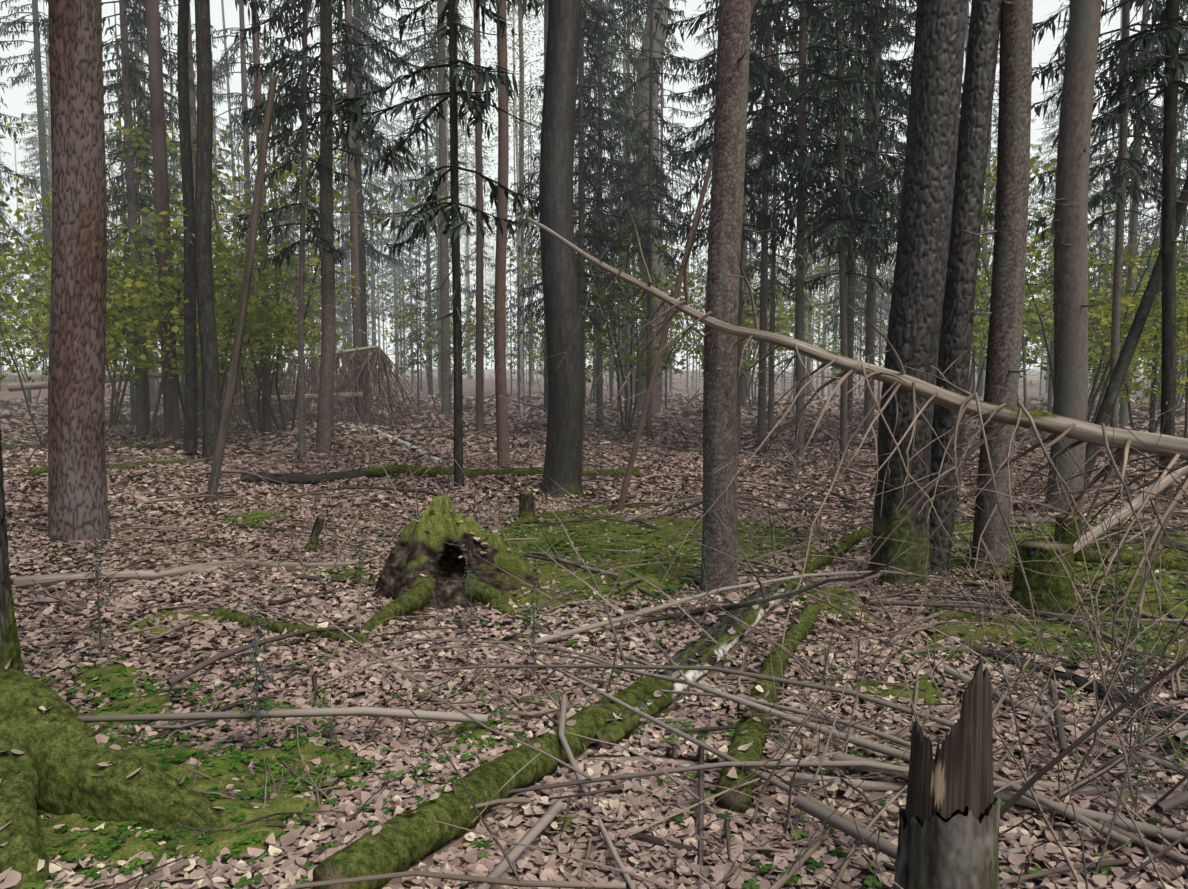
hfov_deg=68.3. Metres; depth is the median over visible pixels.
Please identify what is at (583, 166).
spruce tree
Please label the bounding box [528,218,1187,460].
dead spruce
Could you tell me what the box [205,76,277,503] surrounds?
leaning dead trunk
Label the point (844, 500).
young spruce tree
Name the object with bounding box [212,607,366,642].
mossy log
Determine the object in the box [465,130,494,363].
spruce pole tree
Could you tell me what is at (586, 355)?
hazel tree
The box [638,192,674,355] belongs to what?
spruce tree
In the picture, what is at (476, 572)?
young spruce tree
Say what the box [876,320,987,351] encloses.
hazel tree
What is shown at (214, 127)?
spruce pole tree
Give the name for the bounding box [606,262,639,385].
young spruce tree
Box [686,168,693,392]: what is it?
pine tree
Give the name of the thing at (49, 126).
pine tree
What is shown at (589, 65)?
tall spruce tree
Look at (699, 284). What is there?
spruce pole tree
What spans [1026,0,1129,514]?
spruce
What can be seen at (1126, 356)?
leaning poles
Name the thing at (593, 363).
spruce tree
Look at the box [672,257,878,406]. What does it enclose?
shrub
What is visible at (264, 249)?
hazel tree
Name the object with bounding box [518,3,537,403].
pine tree
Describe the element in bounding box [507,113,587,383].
young spruce tree
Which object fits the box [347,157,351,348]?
pine tree
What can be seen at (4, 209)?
spruce pole tree
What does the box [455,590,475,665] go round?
young spruce tree
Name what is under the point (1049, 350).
hazel tree
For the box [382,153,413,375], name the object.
tall spruce tree
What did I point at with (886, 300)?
spruce tree
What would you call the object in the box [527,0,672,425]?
spruce tree
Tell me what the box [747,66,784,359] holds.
tall spruce tree
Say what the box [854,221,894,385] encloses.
spruce tree
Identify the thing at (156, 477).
young spruce tree
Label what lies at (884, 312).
spruce tree
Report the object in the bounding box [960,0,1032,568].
spruce
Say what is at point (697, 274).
hazel tree
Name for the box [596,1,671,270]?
spruce tree
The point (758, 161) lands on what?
tall spruce tree
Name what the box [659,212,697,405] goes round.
young spruce tree
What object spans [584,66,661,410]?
young spruce tree
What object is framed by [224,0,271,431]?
pine tree
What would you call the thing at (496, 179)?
spruce pole tree
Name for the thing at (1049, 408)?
young spruce tree
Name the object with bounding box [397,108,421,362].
spruce pole tree
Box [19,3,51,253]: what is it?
tall spruce tree
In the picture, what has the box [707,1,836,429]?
young spruce tree
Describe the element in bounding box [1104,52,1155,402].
spruce pole tree
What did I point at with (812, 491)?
young spruce tree
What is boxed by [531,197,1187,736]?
dead spruce branches
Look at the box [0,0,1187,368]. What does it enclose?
sky
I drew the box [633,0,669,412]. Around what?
pine tree
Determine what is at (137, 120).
spruce pole tree
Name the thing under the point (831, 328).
young spruce tree
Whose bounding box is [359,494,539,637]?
mossy tree stump
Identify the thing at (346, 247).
spruce
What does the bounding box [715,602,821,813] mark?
mossy log
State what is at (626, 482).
leaning pole
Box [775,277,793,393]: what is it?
young spruce tree
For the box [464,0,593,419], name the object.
spruce tree
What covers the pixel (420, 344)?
young spruce tree
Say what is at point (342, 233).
pine tree
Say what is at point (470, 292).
spruce pole tree
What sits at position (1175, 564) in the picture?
mossy log
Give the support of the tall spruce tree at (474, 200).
on the ground
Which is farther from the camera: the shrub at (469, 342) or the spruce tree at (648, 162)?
the shrub at (469, 342)
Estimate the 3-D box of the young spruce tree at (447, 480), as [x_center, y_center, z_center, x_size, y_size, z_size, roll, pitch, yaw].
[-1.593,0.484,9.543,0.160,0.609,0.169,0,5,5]
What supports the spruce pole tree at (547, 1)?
on the ground
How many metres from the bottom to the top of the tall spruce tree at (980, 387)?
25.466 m
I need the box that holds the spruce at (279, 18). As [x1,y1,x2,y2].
[228,0,436,453]
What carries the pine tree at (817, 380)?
on the ground
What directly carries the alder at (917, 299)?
on the ground
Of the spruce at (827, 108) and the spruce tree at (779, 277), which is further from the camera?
the spruce tree at (779, 277)
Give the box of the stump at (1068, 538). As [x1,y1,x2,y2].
[1054,514,1081,543]
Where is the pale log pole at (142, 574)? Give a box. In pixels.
[13,559,361,588]
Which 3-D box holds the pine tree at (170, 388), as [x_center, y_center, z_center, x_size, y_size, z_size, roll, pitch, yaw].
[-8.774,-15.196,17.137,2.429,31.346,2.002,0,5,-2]
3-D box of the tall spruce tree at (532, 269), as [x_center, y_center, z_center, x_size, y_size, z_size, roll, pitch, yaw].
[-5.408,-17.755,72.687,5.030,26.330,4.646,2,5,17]
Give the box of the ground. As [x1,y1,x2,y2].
[0,368,1187,888]
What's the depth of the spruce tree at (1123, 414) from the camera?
22.59 m
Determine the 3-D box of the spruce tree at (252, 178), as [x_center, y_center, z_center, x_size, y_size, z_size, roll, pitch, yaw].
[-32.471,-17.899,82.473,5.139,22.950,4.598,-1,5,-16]
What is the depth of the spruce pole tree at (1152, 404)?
19.18 m
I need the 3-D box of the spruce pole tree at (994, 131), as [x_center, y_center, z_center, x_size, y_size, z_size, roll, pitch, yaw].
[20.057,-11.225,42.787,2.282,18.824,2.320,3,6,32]
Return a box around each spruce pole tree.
[0,135,11,390]
[114,33,160,369]
[143,0,196,415]
[149,102,182,224]
[190,0,237,301]
[257,150,285,357]
[338,70,384,377]
[366,267,370,345]
[379,273,388,354]
[387,217,404,373]
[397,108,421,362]
[405,135,436,390]
[461,234,475,378]
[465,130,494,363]
[483,112,517,374]
[522,0,629,393]
[544,24,609,393]
[591,0,636,406]
[685,243,704,389]
[692,224,706,382]
[695,180,709,370]
[698,244,707,310]
[777,244,790,389]
[788,265,795,395]
[860,21,903,398]
[983,72,1031,202]
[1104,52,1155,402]
[1114,0,1187,432]
[1151,6,1187,414]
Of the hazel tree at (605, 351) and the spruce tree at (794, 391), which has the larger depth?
the hazel tree at (605, 351)
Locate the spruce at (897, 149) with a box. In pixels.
[780,0,915,427]
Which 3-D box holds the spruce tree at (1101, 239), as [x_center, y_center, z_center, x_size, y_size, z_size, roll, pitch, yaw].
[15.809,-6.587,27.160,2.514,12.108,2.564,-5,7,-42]
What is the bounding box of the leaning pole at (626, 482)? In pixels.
[616,0,755,513]
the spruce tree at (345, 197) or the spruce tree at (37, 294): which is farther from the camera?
the spruce tree at (37, 294)
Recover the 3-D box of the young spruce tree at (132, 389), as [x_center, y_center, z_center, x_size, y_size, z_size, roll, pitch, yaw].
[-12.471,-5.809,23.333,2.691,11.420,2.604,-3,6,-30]
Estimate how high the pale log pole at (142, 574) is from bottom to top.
0.127 m
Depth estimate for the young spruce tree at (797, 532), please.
7.51 m
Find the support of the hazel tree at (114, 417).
on the ground
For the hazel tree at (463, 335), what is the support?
on the ground
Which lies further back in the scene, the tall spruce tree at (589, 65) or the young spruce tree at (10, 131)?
the tall spruce tree at (589, 65)
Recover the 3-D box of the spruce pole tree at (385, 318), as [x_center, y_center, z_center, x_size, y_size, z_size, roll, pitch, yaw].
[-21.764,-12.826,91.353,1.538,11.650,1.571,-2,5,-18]
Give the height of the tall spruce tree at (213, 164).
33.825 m
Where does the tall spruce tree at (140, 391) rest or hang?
on the ground
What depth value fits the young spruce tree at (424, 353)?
62.81 m
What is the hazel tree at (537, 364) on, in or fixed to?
on the ground
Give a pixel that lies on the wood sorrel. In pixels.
(232, 763)
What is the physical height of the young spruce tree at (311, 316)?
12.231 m
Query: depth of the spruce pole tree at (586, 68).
25.74 m
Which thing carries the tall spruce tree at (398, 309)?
on the ground
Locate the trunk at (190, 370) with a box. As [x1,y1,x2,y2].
[177,0,196,455]
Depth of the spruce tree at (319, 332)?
68.87 m
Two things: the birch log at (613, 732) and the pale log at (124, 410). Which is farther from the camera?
the pale log at (124, 410)
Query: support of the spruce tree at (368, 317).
on the ground
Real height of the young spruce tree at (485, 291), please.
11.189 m
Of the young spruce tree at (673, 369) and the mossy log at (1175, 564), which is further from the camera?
the young spruce tree at (673, 369)
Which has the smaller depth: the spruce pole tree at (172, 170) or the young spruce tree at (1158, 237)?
the young spruce tree at (1158, 237)
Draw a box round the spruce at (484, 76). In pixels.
[308,0,546,488]
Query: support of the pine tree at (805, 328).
on the ground
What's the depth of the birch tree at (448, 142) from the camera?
34.43 m
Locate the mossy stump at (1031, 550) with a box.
[1006,539,1076,615]
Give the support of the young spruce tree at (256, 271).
on the ground
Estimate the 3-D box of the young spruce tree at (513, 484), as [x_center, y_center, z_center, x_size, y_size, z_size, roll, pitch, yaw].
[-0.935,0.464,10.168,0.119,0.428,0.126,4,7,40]
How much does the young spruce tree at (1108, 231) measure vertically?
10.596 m
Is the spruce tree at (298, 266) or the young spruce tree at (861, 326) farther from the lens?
the spruce tree at (298, 266)
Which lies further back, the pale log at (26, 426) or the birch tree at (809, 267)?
the birch tree at (809, 267)
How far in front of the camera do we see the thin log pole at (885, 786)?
3.34 m
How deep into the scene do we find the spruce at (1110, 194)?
14.33 m
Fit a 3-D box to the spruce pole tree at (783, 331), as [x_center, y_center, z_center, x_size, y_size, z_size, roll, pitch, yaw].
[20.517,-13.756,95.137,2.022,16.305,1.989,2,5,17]
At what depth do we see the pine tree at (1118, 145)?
58.45 m
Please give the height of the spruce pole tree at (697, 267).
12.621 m
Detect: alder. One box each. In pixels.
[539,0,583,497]
[868,0,967,587]
[929,0,1001,575]
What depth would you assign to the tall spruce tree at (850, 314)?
24.40 m
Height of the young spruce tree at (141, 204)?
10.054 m
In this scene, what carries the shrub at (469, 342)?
on the ground
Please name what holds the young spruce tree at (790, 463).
on the ground
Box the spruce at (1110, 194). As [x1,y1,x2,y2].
[1027,0,1187,460]
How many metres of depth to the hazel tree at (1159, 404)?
31.33 m
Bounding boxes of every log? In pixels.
[2,444,183,449]
[25,421,118,429]
[28,459,205,474]
[105,407,162,413]
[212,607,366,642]
[240,464,639,484]
[313,524,872,888]
[345,423,441,462]
[505,495,702,526]
[594,572,810,749]
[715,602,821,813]
[823,410,877,415]
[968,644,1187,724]
[1010,516,1187,547]
[1074,549,1187,571]
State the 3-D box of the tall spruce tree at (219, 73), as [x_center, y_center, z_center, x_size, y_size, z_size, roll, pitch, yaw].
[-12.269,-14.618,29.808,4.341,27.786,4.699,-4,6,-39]
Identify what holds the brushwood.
on the ground
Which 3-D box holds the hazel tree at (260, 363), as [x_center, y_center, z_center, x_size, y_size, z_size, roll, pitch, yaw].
[-8.077,-2.864,21.401,6.199,5.652,5.725,-3,6,-33]
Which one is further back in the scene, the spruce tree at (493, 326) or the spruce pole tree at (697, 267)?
the spruce tree at (493, 326)
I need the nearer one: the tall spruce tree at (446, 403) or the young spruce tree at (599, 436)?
the young spruce tree at (599, 436)
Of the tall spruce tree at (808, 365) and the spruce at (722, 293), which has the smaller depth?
the spruce at (722, 293)
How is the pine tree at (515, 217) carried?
on the ground
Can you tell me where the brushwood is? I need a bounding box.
[0,373,1187,888]
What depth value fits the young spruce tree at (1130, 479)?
10.31 m
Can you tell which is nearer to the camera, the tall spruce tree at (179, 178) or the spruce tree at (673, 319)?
the spruce tree at (673, 319)
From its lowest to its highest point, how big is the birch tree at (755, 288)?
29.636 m
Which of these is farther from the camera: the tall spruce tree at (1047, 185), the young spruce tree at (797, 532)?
the tall spruce tree at (1047, 185)
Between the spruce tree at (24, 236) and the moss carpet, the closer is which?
the moss carpet
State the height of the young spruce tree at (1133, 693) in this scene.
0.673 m
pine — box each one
[48,0,110,542]
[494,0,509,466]
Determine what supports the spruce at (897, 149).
on the ground
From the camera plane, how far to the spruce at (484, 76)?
10.92 m
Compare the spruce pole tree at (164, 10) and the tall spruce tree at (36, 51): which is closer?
the spruce pole tree at (164, 10)
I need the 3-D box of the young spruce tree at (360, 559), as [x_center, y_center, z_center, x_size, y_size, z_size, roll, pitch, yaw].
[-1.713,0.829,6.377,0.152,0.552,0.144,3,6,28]
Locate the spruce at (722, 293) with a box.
[700,0,771,594]
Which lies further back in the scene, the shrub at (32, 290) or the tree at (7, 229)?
the tree at (7, 229)
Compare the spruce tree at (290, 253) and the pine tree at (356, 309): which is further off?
the spruce tree at (290, 253)
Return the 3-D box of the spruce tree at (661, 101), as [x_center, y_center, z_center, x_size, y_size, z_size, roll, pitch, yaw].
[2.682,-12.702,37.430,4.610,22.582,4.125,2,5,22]
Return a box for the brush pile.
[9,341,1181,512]
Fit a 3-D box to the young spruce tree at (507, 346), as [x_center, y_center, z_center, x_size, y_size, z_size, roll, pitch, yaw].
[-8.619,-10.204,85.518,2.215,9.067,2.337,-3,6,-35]
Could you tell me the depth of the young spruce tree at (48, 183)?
30.04 m
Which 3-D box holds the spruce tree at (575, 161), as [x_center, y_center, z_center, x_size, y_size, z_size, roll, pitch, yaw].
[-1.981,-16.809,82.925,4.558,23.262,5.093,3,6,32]
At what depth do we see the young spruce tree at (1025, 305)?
32.13 m
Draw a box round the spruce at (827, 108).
[701,0,903,457]
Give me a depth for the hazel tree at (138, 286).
16.71 m
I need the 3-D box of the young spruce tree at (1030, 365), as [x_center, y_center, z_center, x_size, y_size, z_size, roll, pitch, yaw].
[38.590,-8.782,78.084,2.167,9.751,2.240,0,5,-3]
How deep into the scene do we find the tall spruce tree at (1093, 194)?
109.51 m
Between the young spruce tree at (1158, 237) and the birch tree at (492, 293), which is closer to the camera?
the young spruce tree at (1158, 237)
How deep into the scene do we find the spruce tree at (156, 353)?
38.41 m
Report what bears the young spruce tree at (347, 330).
on the ground
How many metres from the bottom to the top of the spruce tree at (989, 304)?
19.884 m
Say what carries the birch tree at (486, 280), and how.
on the ground
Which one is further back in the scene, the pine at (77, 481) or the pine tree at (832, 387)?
the pine tree at (832, 387)
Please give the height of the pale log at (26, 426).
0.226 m
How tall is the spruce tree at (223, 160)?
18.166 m
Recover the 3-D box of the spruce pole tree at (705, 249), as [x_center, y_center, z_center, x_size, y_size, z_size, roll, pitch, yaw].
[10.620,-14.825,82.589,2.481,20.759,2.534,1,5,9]
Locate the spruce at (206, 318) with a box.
[159,0,265,461]
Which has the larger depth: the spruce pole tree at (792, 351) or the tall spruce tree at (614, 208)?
the tall spruce tree at (614, 208)
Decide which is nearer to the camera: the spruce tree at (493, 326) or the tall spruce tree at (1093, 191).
the tall spruce tree at (1093, 191)
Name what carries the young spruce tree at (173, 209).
on the ground
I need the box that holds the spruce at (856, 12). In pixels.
[752,0,916,459]
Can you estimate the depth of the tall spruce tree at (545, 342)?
28.18 m
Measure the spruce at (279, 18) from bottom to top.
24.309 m
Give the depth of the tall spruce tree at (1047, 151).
65.55 m
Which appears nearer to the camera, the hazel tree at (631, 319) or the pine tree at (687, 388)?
the hazel tree at (631, 319)
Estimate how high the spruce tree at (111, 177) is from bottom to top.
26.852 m
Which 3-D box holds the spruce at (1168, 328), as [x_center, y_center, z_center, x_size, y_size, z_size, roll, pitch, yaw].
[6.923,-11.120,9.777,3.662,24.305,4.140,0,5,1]
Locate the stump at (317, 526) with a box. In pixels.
[304,516,324,552]
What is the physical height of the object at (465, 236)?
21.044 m
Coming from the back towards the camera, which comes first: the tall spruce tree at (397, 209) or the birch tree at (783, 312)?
the birch tree at (783, 312)
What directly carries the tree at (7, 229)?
on the ground
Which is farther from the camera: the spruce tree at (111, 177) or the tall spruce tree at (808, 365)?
the spruce tree at (111, 177)
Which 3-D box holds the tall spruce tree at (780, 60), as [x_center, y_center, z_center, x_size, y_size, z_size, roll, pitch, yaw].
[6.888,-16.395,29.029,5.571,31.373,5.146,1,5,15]
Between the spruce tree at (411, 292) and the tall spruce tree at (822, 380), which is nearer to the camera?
the spruce tree at (411, 292)
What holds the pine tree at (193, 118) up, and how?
on the ground
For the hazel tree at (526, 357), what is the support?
on the ground
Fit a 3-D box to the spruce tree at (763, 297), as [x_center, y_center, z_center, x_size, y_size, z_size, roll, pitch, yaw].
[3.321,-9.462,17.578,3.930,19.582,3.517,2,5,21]
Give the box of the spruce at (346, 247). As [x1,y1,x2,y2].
[294,0,418,414]
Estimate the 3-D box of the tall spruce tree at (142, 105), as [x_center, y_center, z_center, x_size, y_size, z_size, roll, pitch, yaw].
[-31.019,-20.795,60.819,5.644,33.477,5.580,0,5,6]
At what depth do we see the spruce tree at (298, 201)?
43.64 m
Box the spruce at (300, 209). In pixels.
[233,0,376,457]
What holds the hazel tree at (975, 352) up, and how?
on the ground
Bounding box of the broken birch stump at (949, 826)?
[894,658,1000,888]
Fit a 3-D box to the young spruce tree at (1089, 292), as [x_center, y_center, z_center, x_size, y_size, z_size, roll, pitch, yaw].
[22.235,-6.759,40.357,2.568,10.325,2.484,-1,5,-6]
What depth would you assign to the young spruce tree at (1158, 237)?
26.91 m
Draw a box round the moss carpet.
[38,468,1187,876]
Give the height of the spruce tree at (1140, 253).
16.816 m
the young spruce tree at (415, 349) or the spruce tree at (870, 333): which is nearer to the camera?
the spruce tree at (870, 333)
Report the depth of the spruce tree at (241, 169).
52.41 m
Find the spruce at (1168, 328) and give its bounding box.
[1031,0,1187,498]
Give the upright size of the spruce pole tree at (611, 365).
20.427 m
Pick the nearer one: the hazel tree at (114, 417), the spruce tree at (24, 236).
the hazel tree at (114, 417)
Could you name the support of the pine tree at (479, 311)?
on the ground
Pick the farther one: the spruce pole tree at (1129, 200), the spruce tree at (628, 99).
the spruce pole tree at (1129, 200)
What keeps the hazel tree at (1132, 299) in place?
on the ground
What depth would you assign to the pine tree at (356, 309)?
24.73 m
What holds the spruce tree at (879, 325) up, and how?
on the ground
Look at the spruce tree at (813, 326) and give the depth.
74.68 m
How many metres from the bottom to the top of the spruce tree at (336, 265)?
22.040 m
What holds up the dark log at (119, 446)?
on the ground
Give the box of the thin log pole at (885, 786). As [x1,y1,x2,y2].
[585,756,1182,800]
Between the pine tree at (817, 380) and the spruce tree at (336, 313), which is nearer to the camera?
the pine tree at (817, 380)
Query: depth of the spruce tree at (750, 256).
44.21 m
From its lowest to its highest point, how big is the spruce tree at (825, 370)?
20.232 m
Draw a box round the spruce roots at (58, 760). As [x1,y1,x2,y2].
[0,668,227,888]
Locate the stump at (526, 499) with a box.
[518,491,534,517]
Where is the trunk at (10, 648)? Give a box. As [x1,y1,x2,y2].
[0,424,23,672]
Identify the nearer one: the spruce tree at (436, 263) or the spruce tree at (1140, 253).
the spruce tree at (436, 263)
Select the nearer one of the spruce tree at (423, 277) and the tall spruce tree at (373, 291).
the spruce tree at (423, 277)
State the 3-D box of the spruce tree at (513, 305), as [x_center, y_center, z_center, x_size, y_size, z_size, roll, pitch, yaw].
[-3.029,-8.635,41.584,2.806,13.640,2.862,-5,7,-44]
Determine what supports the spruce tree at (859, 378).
on the ground
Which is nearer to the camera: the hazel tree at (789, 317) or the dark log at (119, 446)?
the dark log at (119, 446)
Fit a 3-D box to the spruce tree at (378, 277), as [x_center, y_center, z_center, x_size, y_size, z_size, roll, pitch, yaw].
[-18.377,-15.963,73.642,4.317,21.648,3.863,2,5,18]
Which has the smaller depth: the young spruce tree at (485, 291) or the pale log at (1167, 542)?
the pale log at (1167, 542)
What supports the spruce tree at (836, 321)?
on the ground
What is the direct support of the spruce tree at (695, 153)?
on the ground
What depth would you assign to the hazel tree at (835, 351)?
55.54 m
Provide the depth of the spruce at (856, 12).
14.48 m
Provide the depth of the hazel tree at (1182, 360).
28.85 m
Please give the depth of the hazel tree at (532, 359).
41.65 m
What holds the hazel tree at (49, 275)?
on the ground
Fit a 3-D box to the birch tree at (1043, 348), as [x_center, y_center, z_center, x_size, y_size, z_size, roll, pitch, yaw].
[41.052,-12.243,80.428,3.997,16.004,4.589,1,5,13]
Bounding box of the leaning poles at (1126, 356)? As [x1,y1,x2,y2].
[8,176,1187,596]
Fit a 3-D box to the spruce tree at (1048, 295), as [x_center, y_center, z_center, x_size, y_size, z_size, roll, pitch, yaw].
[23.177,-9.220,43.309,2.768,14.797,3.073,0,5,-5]
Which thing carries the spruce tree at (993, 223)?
on the ground
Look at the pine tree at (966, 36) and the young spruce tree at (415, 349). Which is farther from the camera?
the young spruce tree at (415, 349)
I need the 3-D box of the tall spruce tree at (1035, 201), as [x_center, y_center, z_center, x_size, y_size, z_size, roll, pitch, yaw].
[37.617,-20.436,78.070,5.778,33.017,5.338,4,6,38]
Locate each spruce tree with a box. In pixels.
[0,0,51,339]
[0,41,46,389]
[0,119,18,241]
[0,205,23,292]
[0,227,24,382]
[7,0,196,434]
[12,162,44,374]
[13,63,51,280]
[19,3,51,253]
[22,81,48,320]
[24,224,47,366]
[25,267,47,378]
[27,168,51,379]
[27,213,47,370]
[34,184,51,334]
[77,525,118,657]
[102,0,219,411]
[103,3,179,424]
[104,0,183,432]
[104,102,127,369]
[105,2,179,380]
[106,209,125,392]
[116,88,174,399]
[149,151,181,371]
[152,454,159,484]
[166,0,312,410]
[166,93,182,268]
[181,65,244,240]
[207,455,223,508]
[211,194,234,344]
[212,53,254,393]
[220,102,268,373]
[225,0,321,410]
[227,184,285,404]
[230,134,269,281]
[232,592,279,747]
[258,55,311,241]
[269,125,319,388]
[279,187,298,376]
[281,123,344,393]
[285,115,341,390]
[294,71,341,381]
[304,249,339,358]
[314,160,351,373]
[317,533,326,561]
[319,21,387,391]
[328,421,337,451]
[334,0,402,380]
[334,147,351,348]
[334,228,352,360]
[335,228,368,377]
[336,259,352,349]
[340,173,376,276]
[342,0,495,417]
[350,521,368,586]
[352,256,381,345]
[362,125,400,378]
[367,86,426,386]
[367,174,397,372]
[370,121,425,383]
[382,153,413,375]
[384,281,408,359]
[388,0,469,394]
[388,229,409,374]
[391,224,440,410]
[394,272,425,392]
[397,197,424,381]
[402,15,475,397]
[415,307,433,386]
[421,183,452,388]
[425,257,452,349]
[443,461,455,500]
[445,442,451,464]
[448,42,495,378]
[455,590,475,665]
[460,539,485,622]
[461,205,507,377]
[482,435,494,472]
[486,0,619,414]
[487,260,509,357]
[491,250,517,395]
[505,117,543,399]
[506,296,514,374]
[507,67,541,386]
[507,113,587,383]
[509,467,518,501]
[510,0,658,439]
[521,574,546,679]
[524,313,528,382]
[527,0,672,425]
[533,1,625,397]
[536,0,630,401]
[573,147,591,302]
[573,160,591,307]
[577,0,668,395]
[577,0,689,413]
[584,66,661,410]
[588,0,706,436]
[591,447,604,495]
[595,422,603,443]
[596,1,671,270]
[602,117,630,354]
[605,29,664,392]
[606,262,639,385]
[607,0,702,401]
[617,418,625,449]
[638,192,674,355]
[651,0,869,451]
[659,71,700,393]
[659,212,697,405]
[660,233,687,409]
[666,0,852,441]
[678,0,771,178]
[692,529,715,621]
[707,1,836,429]
[747,0,812,385]
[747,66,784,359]
[747,120,787,395]
[747,151,794,394]
[750,0,867,409]
[752,0,907,426]
[772,0,836,397]
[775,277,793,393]
[781,0,914,422]
[784,448,795,488]
[793,46,878,397]
[793,435,803,478]
[793,523,800,548]
[795,0,991,433]
[804,7,893,390]
[805,475,816,516]
[806,209,834,395]
[813,138,836,396]
[814,258,856,397]
[819,141,858,306]
[824,49,902,386]
[830,254,876,404]
[831,0,999,351]
[837,112,890,394]
[838,494,848,535]
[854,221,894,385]
[863,114,904,384]
[874,210,892,396]
[875,251,890,353]
[959,2,1042,397]
[970,227,990,392]
[975,118,997,384]
[975,221,993,389]
[988,104,1042,275]
[990,253,1042,383]
[1020,297,1037,396]
[1021,83,1103,412]
[1025,240,1050,398]
[1029,32,1063,392]
[1030,14,1102,225]
[1033,226,1053,385]
[1034,215,1089,375]
[1045,0,1187,425]
[1047,195,1105,368]
[1053,72,1113,268]
[1088,30,1130,410]
[1088,111,1111,249]
[1091,99,1129,290]
[1092,210,1124,397]
[1096,206,1127,333]
[1107,79,1187,414]
[1111,612,1160,759]
[1119,735,1149,819]
[1122,202,1144,385]
[1125,6,1187,369]
[1125,465,1134,502]
[1134,52,1187,402]
[1134,207,1150,381]
[1138,158,1179,381]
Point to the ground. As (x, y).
(468, 386)
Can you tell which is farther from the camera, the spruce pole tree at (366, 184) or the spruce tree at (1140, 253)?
the spruce tree at (1140, 253)
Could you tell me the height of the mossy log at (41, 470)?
0.190 m
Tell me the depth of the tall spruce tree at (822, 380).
77.76 m
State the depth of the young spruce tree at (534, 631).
4.50 m
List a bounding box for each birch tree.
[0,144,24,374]
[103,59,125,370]
[377,0,518,192]
[406,0,495,256]
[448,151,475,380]
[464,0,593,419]
[471,197,513,378]
[474,221,495,378]
[484,249,494,378]
[682,269,699,387]
[747,203,769,382]
[777,239,793,394]
[780,190,821,326]
[821,253,855,395]
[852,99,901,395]
[1027,242,1052,394]
[1090,159,1128,383]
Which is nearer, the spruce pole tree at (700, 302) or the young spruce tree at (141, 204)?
the young spruce tree at (141, 204)
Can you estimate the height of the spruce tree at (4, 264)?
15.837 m
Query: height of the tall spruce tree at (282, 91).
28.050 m
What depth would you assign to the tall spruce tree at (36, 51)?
36.04 m
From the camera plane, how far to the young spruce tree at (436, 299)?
66.24 m
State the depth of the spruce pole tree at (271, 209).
62.70 m
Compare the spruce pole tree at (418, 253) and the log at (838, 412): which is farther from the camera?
the spruce pole tree at (418, 253)
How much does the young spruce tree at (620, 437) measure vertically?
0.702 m
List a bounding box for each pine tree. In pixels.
[14,140,26,370]
[47,39,51,219]
[122,0,180,439]
[159,1,232,429]
[214,0,241,386]
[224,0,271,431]
[281,92,288,362]
[336,0,382,422]
[337,14,347,385]
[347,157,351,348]
[447,0,488,433]
[508,99,517,387]
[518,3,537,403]
[633,0,669,412]
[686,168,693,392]
[692,205,695,388]
[741,141,760,402]
[804,35,823,375]
[816,238,820,389]
[831,260,836,390]
[964,0,968,61]
[1034,0,1070,402]
[1103,7,1121,397]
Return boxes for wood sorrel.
[8,483,1187,888]
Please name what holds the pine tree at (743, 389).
on the ground
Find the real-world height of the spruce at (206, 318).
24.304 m
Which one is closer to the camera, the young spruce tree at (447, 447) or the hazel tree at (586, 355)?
the young spruce tree at (447, 447)
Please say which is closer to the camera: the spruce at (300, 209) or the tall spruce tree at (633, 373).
the spruce at (300, 209)
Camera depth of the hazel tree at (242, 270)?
25.84 m
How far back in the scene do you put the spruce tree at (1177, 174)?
34.33 m
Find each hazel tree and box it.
[0,107,295,429]
[0,151,320,443]
[0,192,183,444]
[0,203,376,416]
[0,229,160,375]
[0,291,48,405]
[7,251,292,410]
[105,97,450,430]
[120,217,309,414]
[125,217,412,432]
[131,275,390,415]
[175,245,350,387]
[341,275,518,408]
[423,306,489,368]
[463,177,743,432]
[475,326,609,380]
[487,323,543,392]
[506,318,675,402]
[525,350,543,386]
[586,338,635,389]
[587,315,630,378]
[610,277,810,379]
[622,216,866,399]
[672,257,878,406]
[806,330,882,396]
[857,236,1095,398]
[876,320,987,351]
[879,144,1133,408]
[879,145,1107,355]
[970,214,1187,423]
[1024,297,1111,392]
[1024,330,1182,402]
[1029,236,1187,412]
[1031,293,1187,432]
[1045,225,1187,408]
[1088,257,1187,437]
[1090,261,1187,407]
[1137,229,1187,314]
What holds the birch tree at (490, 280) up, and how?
on the ground
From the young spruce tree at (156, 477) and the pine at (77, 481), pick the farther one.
the young spruce tree at (156, 477)
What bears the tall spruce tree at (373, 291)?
on the ground
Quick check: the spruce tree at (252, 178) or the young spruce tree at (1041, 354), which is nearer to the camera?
the young spruce tree at (1041, 354)

